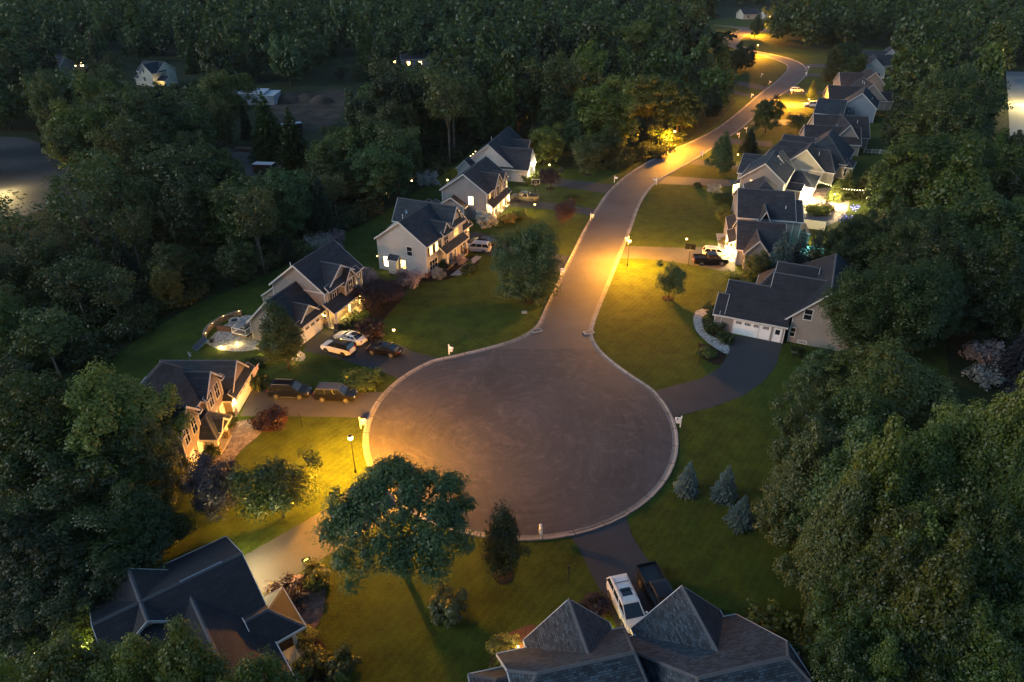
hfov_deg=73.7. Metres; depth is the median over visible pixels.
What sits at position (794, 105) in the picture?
driveway
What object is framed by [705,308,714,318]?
shrub
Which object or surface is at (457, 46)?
broadleaf tree
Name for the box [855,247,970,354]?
tree
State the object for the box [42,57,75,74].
house
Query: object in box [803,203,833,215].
shrub
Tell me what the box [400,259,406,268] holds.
window
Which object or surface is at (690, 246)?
basketball hoop
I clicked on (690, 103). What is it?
tree
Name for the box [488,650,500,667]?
shrub
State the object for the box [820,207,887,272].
tree
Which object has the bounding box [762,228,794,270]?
blue spruce
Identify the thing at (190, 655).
tree
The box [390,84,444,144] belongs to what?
tree
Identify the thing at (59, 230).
thin tree
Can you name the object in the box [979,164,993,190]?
broadleaf tree
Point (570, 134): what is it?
broadleaf tree
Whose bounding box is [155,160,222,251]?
broadleaf tree
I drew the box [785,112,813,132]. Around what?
tree
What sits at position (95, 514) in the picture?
tree
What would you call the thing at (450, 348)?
mailbox
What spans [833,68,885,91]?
house
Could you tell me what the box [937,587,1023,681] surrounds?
tree
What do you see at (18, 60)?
broadleaf tree
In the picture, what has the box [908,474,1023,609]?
tree
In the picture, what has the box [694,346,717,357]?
shrub
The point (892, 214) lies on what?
conifer tree
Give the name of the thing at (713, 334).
planting bed
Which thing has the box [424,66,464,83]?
thin tree
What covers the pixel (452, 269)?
planting bed
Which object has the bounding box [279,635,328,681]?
planting bed
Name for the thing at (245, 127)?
conifer tree
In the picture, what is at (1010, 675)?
tree
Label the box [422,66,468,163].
thin tree
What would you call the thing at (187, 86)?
broadleaf tree
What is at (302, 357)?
stone path
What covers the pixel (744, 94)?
driveway
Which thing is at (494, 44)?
broadleaf tree
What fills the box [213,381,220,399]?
window
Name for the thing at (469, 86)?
thin tree
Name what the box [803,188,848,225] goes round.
patio
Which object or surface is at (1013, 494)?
tree
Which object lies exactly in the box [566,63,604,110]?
broadleaf tree
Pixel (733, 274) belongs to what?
shrub
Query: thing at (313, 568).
shrub
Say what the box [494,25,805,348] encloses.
road
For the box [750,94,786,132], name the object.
tree
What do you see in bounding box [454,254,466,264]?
shrub
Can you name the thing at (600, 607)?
shrub
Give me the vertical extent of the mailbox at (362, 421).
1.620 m
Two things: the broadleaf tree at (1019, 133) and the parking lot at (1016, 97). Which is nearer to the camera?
the broadleaf tree at (1019, 133)
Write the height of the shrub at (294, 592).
2.501 m
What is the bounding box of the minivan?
[606,573,647,633]
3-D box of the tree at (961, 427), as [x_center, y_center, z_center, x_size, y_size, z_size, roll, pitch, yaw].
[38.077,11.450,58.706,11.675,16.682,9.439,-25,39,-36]
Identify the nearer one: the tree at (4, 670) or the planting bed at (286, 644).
the tree at (4, 670)
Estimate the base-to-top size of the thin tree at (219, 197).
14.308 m
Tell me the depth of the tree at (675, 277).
103.32 m
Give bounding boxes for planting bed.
[262,416,287,431]
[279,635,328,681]
[356,280,405,338]
[419,256,478,281]
[488,625,536,668]
[698,343,725,364]
[702,319,729,336]
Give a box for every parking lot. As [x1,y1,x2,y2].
[0,136,72,216]
[1006,72,1023,135]
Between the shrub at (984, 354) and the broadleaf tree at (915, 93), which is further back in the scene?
the broadleaf tree at (915, 93)
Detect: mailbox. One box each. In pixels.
[359,417,365,428]
[448,344,453,354]
[539,524,542,538]
[675,416,681,426]
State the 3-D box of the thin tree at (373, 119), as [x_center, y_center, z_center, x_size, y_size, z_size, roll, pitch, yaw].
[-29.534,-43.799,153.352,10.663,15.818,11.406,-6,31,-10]
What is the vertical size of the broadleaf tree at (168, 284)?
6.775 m
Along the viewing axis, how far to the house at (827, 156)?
157.72 m
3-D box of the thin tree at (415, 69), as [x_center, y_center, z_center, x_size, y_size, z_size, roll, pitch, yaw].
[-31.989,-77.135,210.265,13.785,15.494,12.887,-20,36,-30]
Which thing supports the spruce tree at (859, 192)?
on the lawn at (643, 333)
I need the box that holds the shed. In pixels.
[235,88,280,104]
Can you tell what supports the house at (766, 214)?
on the lawn at (643, 333)
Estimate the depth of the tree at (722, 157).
158.41 m
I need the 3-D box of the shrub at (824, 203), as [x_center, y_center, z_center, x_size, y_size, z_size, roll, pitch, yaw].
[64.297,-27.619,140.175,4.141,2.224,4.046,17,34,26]
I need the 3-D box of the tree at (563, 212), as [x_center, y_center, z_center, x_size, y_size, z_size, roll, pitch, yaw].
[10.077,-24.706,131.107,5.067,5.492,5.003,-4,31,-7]
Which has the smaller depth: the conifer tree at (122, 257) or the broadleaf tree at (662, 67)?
the conifer tree at (122, 257)
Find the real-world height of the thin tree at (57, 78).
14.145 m
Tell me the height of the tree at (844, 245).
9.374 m
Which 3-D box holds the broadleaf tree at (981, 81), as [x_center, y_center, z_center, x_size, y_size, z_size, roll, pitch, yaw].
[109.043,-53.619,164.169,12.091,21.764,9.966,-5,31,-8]
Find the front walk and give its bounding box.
[451,256,480,274]
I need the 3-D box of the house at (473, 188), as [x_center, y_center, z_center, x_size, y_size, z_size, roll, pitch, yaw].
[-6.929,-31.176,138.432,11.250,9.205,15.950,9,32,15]
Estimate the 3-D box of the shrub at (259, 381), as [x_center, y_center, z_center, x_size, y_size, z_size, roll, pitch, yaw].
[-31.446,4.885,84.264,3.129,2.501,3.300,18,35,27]
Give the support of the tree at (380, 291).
on the planting bed at (382, 312)
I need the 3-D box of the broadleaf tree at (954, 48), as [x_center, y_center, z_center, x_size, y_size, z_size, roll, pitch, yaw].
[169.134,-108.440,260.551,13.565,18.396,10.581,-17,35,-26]
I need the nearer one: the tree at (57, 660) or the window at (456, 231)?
the tree at (57, 660)
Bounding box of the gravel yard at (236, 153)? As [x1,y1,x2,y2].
[221,145,287,183]
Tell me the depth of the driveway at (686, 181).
156.68 m
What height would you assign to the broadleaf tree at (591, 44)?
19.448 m
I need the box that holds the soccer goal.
[192,337,207,350]
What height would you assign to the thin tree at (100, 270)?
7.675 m
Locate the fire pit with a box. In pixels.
[228,317,240,324]
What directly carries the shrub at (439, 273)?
on the planting bed at (452, 269)
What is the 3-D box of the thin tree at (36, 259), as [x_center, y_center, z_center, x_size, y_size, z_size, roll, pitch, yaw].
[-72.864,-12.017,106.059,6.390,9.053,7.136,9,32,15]
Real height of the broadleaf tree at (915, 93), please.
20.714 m
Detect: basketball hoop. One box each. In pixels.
[532,179,539,185]
[685,243,695,263]
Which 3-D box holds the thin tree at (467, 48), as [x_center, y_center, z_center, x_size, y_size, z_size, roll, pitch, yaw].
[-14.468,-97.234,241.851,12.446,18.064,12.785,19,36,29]
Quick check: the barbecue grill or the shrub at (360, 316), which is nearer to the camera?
the barbecue grill
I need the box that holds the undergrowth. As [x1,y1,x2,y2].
[0,114,687,384]
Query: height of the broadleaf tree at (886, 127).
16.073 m
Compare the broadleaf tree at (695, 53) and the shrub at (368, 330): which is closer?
the shrub at (368, 330)
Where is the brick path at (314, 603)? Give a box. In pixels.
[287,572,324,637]
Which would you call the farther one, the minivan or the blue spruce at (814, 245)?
the blue spruce at (814, 245)
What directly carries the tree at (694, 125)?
on the ground at (320, 78)
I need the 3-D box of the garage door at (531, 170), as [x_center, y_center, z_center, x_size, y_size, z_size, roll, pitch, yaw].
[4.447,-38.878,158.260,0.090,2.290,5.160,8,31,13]
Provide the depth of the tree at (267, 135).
167.48 m
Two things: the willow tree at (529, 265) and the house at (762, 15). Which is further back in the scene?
the house at (762, 15)
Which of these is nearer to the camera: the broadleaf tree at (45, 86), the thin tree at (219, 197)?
the thin tree at (219, 197)
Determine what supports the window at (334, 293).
in the house at (311, 292)
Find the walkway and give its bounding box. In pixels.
[716,233,723,244]
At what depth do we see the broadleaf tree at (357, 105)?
163.50 m
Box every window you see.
[184,427,191,446]
[189,447,197,464]
[190,416,198,435]
[196,439,203,453]
[208,389,214,408]
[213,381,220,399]
[218,402,225,413]
[322,312,327,320]
[331,290,336,298]
[348,278,353,290]
[383,256,387,266]
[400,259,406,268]
[406,246,412,256]
[429,245,432,255]
[429,256,437,270]
[444,235,448,244]
[453,227,458,236]
[468,196,473,204]
[496,184,499,195]
[788,327,796,336]
[797,340,806,344]
[801,188,806,197]
[802,308,813,320]
[805,189,811,198]
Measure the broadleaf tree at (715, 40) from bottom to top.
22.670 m
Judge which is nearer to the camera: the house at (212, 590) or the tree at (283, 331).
the house at (212, 590)
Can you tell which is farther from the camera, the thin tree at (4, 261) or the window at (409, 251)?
the window at (409, 251)
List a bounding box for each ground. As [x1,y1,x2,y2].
[0,0,1023,681]
[269,90,344,131]
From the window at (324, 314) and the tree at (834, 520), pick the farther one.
the window at (324, 314)
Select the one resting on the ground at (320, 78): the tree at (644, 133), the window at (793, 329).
the tree at (644, 133)
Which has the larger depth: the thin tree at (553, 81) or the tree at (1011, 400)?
the thin tree at (553, 81)
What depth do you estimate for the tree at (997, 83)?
177.79 m
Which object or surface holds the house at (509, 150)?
on the lawn at (643, 333)
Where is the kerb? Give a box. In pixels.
[362,25,807,540]
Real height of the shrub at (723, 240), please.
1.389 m
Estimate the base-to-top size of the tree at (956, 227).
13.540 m
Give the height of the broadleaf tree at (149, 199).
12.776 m
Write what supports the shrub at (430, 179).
on the lawn at (643, 333)
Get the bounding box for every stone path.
[210,420,261,470]
[256,347,304,360]
[693,308,728,353]
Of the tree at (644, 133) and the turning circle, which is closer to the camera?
the turning circle
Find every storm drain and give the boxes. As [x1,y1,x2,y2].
[531,328,542,332]
[583,330,594,334]
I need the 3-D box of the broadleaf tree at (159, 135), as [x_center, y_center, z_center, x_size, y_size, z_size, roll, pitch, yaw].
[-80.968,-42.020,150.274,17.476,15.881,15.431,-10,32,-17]
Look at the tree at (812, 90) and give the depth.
228.81 m
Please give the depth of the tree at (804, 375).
76.08 m
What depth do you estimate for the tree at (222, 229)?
117.23 m
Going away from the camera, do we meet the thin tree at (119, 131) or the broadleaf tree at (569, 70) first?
the thin tree at (119, 131)
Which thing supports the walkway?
on the lawn at (643, 333)
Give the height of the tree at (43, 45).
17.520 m
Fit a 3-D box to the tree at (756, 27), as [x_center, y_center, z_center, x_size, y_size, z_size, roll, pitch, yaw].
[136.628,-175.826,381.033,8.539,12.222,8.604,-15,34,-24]
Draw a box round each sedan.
[333,330,366,345]
[365,341,402,357]
[469,236,496,245]
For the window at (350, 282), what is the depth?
99.20 m
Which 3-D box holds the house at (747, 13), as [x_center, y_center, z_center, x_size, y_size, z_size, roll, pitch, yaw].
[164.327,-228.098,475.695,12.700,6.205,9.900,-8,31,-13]
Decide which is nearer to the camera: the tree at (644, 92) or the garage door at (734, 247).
the garage door at (734, 247)
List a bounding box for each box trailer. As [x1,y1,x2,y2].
[252,161,276,173]
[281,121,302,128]
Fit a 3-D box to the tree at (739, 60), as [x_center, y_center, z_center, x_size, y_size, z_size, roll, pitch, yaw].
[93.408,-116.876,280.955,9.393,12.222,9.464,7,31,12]
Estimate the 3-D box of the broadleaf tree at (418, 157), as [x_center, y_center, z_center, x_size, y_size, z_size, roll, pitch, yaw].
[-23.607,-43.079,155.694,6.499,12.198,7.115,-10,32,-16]
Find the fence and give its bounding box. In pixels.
[804,219,826,229]
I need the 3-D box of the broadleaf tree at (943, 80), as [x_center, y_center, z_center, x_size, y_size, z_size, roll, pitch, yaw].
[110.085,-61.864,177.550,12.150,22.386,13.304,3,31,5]
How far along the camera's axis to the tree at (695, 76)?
220.84 m
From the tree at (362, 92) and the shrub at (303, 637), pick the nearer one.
the shrub at (303, 637)
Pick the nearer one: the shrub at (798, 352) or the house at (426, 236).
the shrub at (798, 352)
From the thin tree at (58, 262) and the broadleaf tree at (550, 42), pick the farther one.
the broadleaf tree at (550, 42)
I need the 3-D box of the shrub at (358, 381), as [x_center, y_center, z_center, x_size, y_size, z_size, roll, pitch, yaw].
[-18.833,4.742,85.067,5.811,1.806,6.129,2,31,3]
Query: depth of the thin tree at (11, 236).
108.65 m
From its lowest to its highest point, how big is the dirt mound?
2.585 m
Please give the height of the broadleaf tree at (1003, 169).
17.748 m
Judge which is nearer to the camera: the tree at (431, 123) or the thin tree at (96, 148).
the thin tree at (96, 148)
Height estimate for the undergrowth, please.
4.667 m
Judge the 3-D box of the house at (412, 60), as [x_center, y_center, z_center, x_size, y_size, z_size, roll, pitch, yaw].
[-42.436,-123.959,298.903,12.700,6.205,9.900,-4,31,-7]
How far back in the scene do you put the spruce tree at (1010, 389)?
78.72 m
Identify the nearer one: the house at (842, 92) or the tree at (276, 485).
the tree at (276, 485)
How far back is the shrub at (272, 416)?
77.67 m
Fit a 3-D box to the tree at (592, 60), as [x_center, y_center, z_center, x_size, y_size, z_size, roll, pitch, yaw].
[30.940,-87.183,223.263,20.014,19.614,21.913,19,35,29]
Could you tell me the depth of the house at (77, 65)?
293.46 m
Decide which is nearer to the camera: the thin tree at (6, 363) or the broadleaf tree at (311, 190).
the thin tree at (6, 363)
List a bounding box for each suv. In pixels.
[267,379,311,399]
[313,382,357,402]
[320,338,355,356]
[463,240,491,253]
[702,245,730,257]
[790,87,803,92]
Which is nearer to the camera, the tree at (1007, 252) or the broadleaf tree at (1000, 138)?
the tree at (1007, 252)
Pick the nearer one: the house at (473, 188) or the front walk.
the front walk
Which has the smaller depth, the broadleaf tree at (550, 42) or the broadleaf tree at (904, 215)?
the broadleaf tree at (904, 215)
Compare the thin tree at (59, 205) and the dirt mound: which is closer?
the thin tree at (59, 205)
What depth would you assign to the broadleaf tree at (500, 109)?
181.99 m
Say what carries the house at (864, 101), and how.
on the lawn at (643, 333)
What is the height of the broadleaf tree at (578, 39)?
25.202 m
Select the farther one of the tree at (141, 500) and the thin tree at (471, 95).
the thin tree at (471, 95)
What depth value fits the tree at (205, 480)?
62.20 m
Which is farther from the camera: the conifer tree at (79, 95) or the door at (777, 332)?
the conifer tree at (79, 95)
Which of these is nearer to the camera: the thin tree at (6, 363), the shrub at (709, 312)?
the thin tree at (6, 363)
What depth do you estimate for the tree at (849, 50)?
265.84 m
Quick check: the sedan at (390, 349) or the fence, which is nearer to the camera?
the sedan at (390, 349)
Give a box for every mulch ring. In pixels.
[494,568,513,584]
[523,298,534,303]
[662,295,674,300]
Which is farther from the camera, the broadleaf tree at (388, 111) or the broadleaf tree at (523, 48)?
the broadleaf tree at (523, 48)
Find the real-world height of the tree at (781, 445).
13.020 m
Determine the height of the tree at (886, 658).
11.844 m
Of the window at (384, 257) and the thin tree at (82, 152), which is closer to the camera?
the window at (384, 257)
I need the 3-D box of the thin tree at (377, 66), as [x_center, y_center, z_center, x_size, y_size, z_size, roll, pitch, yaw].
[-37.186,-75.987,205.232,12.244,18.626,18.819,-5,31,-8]
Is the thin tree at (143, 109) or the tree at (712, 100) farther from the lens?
the tree at (712, 100)
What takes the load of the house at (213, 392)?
on the lawn at (643, 333)
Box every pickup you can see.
[511,191,539,201]
[636,561,673,608]
[692,252,728,265]
[803,100,816,106]
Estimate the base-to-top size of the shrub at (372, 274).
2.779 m
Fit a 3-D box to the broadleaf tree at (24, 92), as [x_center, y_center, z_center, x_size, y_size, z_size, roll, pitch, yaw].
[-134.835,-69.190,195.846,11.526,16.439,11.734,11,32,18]
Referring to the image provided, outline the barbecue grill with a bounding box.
[241,322,248,332]
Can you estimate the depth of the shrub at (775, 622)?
54.02 m
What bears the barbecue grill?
on the house at (311, 292)
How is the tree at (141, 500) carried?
on the lawn at (643, 333)
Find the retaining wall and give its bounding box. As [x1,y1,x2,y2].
[202,310,241,338]
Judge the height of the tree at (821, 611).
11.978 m
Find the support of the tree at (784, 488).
on the lawn at (643, 333)
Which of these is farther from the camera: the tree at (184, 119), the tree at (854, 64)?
the tree at (854, 64)
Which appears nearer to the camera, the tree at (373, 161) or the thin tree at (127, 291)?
the thin tree at (127, 291)
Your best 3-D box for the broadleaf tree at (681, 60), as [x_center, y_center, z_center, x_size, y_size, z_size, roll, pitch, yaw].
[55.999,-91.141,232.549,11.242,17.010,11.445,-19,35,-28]
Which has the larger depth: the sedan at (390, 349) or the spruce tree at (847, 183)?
the spruce tree at (847, 183)
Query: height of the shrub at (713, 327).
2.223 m
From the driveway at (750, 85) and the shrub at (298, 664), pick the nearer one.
the shrub at (298, 664)
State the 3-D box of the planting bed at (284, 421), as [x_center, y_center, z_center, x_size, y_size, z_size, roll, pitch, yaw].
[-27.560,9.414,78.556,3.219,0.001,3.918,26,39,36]
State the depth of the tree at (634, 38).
274.66 m
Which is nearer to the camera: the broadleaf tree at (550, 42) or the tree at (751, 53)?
the broadleaf tree at (550, 42)
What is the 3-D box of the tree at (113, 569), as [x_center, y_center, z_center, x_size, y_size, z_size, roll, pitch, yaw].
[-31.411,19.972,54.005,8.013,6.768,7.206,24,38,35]
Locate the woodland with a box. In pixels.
[0,0,1023,79]
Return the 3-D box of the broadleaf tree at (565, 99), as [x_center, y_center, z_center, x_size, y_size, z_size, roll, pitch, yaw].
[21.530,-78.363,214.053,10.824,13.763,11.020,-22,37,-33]
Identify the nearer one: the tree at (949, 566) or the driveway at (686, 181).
the tree at (949, 566)
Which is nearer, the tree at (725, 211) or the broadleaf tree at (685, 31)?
the tree at (725, 211)
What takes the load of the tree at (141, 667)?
on the ground at (320, 78)
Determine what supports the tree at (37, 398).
on the ground at (320, 78)
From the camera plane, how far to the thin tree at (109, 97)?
157.79 m
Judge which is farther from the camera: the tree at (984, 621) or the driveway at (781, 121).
the driveway at (781, 121)
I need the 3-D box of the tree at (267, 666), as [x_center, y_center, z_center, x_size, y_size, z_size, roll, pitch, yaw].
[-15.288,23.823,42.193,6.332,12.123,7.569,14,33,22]
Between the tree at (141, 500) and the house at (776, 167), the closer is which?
the tree at (141, 500)
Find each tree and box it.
[0,38,41,103]
[0,45,15,86]
[0,61,12,95]
[0,84,28,128]
[0,190,54,269]
[0,250,18,288]
[0,277,27,304]
[0,290,59,369]
[0,348,36,392]
[0,367,121,501]
[0,415,142,542]
[0,495,171,606]
[0,502,104,621]
[0,540,109,674]
[0,650,67,681]
[3,31,61,73]
[8,70,56,122]
[8,302,86,380]
[14,235,64,278]
[19,621,143,681]
[20,69,62,97]
[27,65,67,135]
[31,259,88,285]
[34,77,51,153]
[34,255,102,316]
[37,217,85,260]
[39,122,86,169]
[39,163,129,259]
[42,355,195,502]
[43,194,82,216]
[43,197,85,242]
[44,66,78,97]
[44,97,117,170]
[52,67,94,111]
[64,151,125,226]
[65,146,131,223]
[68,174,97,235]
[70,68,101,93]
[73,68,112,126]
[73,71,82,107]
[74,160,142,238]
[79,263,135,322]
[79,554,153,633]
[83,260,132,291]
[83,415,193,505]
[83,632,214,681]
[84,112,150,187]
[84,631,166,681]
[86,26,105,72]
[89,141,127,170]
[92,84,161,127]
[92,478,198,568]
[97,61,126,88]
[102,110,179,163]
[108,90,159,132]
[109,202,152,268]
[110,228,142,285]
[112,162,135,214]
[118,138,185,181]
[122,91,142,128]
[122,177,169,243]
[125,81,161,103]
[137,141,231,193]
[145,559,167,568]
[146,242,201,280]
[149,83,169,96]
[149,264,184,304]
[152,80,176,96]
[152,612,234,681]
[154,83,215,120]
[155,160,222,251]
[162,82,192,110]
[164,84,186,130]
[167,103,221,147]
[174,82,206,109]
[178,450,245,523]
[180,138,251,198]
[185,68,260,128]
[188,178,260,243]
[194,25,239,85]
[197,33,237,69]
[197,69,231,97]
[204,93,236,149]
[206,171,282,253]
[213,233,261,283]
[217,644,305,681]
[222,443,329,527]
[226,32,249,75]
[231,184,279,272]
[239,102,253,140]
[240,48,263,81]
[247,91,282,164]
[251,166,313,242]
[253,170,266,187]
[256,296,305,369]
[260,33,300,81]
[264,170,314,193]
[269,33,306,85]
[273,107,310,173]
[300,141,354,201]
[304,125,362,179]
[305,451,478,597]
[309,172,340,233]
[318,125,333,135]
[319,171,347,215]
[327,123,344,133]
[330,669,350,681]
[333,65,346,79]
[343,86,380,132]
[344,136,414,200]
[350,270,410,312]
[351,121,393,182]
[354,110,397,143]
[355,82,376,110]
[363,72,426,125]
[367,34,389,75]
[368,53,405,83]
[369,121,420,188]
[371,98,422,141]
[390,67,423,154]
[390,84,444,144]
[395,64,411,76]
[397,64,425,84]
[398,126,423,173]
[402,64,429,86]
[409,57,489,149]
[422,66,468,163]
[422,75,481,150]
[423,48,455,68]
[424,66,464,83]
[427,21,477,56]
[427,41,482,93]
[440,105,479,130]
[453,40,476,65]
[468,16,511,65]
[470,36,500,114]
[479,497,531,588]
[487,76,520,132]
[488,44,543,131]
[489,218,567,306]
[496,23,539,79]
[514,68,564,106]
[523,47,580,102]
[528,122,565,163]
[530,15,574,73]
[535,91,574,148]
[537,167,563,186]
[553,196,576,225]
[560,49,579,74]
[561,71,584,100]
[561,100,590,149]
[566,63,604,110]
[568,18,631,67]
[568,135,607,177]
[570,18,593,53]
[570,38,601,67]
[572,46,632,89]
[572,70,641,146]
[589,125,623,161]
[598,35,623,104]
[615,18,664,56]
[616,51,650,98]
[616,73,683,125]
[636,122,667,141]
[641,45,672,79]
[645,27,688,77]
[647,24,674,48]
[647,124,673,145]
[652,74,706,131]
[653,259,688,297]
[658,46,690,83]
[668,16,701,81]
[672,116,694,128]
[682,115,699,127]
[684,31,716,81]
[686,19,736,70]
[686,57,714,94]
[689,39,709,81]
[696,62,738,114]
[702,83,725,120]
[704,131,735,174]
[709,190,733,207]
[713,39,732,86]
[714,203,733,225]
[730,41,750,72]
[738,128,758,153]
[739,249,771,281]
[743,44,756,68]
[748,419,835,557]
[749,14,765,37]
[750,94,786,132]
[766,382,851,501]
[772,467,872,628]
[779,414,877,538]
[781,343,856,411]
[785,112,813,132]
[789,362,901,451]
[789,412,916,578]
[790,493,934,604]
[791,533,891,654]
[801,591,947,681]
[804,564,915,681]
[804,627,899,681]
[806,78,818,100]
[806,228,874,271]
[813,493,954,583]
[814,528,926,646]
[816,253,925,354]
[816,330,969,442]
[820,43,846,84]
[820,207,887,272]
[823,178,845,203]
[826,41,863,71]
[837,635,906,681]
[841,170,854,200]
[844,52,868,72]
[851,217,934,271]
[852,169,870,199]
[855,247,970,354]
[863,134,920,218]
[866,231,1017,327]
[871,126,988,218]
[872,623,962,681]
[875,521,981,666]
[877,419,960,505]
[879,91,916,148]
[879,195,947,253]
[882,37,958,94]
[882,257,970,351]
[885,196,900,233]
[890,87,991,141]
[892,50,952,101]
[896,394,1023,505]
[897,581,1006,681]
[903,204,1002,264]
[904,81,920,102]
[908,138,1000,236]
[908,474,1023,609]
[912,59,941,108]
[914,59,973,105]
[918,80,981,128]
[919,86,987,142]
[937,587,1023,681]
[941,184,1023,265]
[941,626,1006,681]
[942,32,968,60]
[942,134,997,186]
[946,42,985,70]
[946,60,1013,135]
[952,370,1023,531]
[953,37,972,77]
[954,69,995,130]
[954,229,1023,343]
[957,44,987,62]
[963,545,1023,654]
[969,35,1006,95]
[973,17,1018,69]
[977,471,1023,595]
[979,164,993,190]
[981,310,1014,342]
[987,127,1009,181]
[987,131,997,143]
[987,639,1023,681]
[988,42,1005,90]
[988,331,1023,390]
[990,142,1023,197]
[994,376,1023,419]
[997,135,1023,165]
[999,193,1023,232]
[1000,156,1023,201]
[1009,273,1023,338]
[1014,129,1023,137]
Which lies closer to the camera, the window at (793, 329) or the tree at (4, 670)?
the tree at (4, 670)
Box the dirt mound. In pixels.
[278,92,334,104]
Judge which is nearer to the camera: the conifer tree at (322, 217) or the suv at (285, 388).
the suv at (285, 388)
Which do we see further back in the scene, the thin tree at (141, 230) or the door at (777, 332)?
the thin tree at (141, 230)
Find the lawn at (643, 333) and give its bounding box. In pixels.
[67,17,948,681]
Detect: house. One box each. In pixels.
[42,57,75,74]
[55,51,89,67]
[86,536,306,681]
[112,351,258,477]
[134,60,177,86]
[231,239,363,343]
[374,197,472,277]
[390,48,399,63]
[400,50,429,66]
[439,156,511,219]
[456,126,535,181]
[467,585,813,681]
[712,253,859,350]
[724,176,810,268]
[732,149,820,200]
[736,9,759,18]
[760,9,769,18]
[765,129,856,184]
[798,113,869,155]
[814,86,879,122]
[822,77,893,109]
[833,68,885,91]
[861,46,896,78]
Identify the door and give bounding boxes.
[233,377,252,413]
[300,315,322,343]
[528,166,533,175]
[731,319,771,340]
[733,242,736,261]
[771,327,782,342]
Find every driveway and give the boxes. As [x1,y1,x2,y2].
[240,389,386,417]
[244,493,399,593]
[304,330,436,378]
[463,232,571,270]
[507,196,596,215]
[533,174,613,192]
[569,513,652,634]
[618,245,734,270]
[653,335,782,418]
[657,176,735,186]
[689,159,739,168]
[728,79,767,89]
[730,139,771,146]
[731,91,755,97]
[750,120,791,124]
[775,103,814,107]
[782,90,822,93]
[803,64,825,67]
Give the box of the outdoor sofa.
[216,324,233,331]
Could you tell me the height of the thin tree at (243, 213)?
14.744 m
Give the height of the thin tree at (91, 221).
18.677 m
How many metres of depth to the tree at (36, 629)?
50.05 m
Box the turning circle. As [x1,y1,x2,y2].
[369,349,671,534]
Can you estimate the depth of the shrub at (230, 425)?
77.70 m
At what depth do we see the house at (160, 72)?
254.39 m
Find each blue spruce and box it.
[673,460,699,501]
[709,464,739,507]
[721,494,755,535]
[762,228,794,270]
[789,226,809,263]
[802,229,823,261]
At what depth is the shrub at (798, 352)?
90.45 m
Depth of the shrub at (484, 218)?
131.07 m
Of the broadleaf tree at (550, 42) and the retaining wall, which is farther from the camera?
the broadleaf tree at (550, 42)
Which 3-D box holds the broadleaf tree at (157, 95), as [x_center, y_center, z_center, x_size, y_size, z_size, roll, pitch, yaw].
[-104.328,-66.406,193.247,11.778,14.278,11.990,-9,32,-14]
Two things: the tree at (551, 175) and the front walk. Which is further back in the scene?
the tree at (551, 175)
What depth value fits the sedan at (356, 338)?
93.33 m
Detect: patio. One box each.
[206,315,260,350]
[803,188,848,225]
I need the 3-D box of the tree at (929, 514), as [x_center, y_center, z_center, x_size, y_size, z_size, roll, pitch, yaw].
[28.534,16.866,51.517,9.782,14.649,11.693,26,40,37]
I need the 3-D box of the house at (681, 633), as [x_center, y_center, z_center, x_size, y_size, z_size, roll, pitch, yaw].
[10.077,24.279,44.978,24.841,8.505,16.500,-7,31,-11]
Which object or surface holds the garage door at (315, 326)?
in the house at (311, 292)
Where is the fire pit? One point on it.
(235, 320)
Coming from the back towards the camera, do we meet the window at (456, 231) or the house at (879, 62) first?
the house at (879, 62)
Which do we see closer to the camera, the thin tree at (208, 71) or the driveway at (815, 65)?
the thin tree at (208, 71)
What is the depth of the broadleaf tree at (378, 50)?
264.00 m
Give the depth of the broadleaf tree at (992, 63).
196.04 m
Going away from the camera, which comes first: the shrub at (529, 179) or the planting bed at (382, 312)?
the planting bed at (382, 312)
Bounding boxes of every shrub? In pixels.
[201,442,222,457]
[227,413,237,428]
[242,355,265,367]
[247,402,287,431]
[248,370,269,391]
[256,336,268,350]
[262,571,305,613]
[278,236,299,264]
[289,240,313,260]
[289,655,316,681]
[296,623,320,648]
[299,643,332,677]
[300,556,325,588]
[302,233,330,249]
[302,568,332,591]
[315,228,345,246]
[323,641,363,681]
[335,366,384,392]
[338,316,358,329]
[345,309,374,323]
[354,317,385,341]
[361,266,379,284]
[396,266,423,288]
[415,170,440,186]
[432,268,446,280]
[438,258,451,268]
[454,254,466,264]
[458,259,478,275]
[475,208,498,228]
[485,632,520,653]
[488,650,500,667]
[494,213,516,222]
[509,209,526,218]
[521,173,540,184]
[565,193,578,200]
[578,591,613,617]
[694,182,701,187]
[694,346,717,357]
[702,301,714,309]
[703,314,727,333]
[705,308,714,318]
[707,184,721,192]
[715,331,735,344]
[718,236,731,244]
[718,606,732,615]
[724,268,741,280]
[746,597,810,648]
[788,344,807,358]
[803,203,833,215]
[816,201,834,210]
[958,338,1004,364]
[961,358,1011,391]

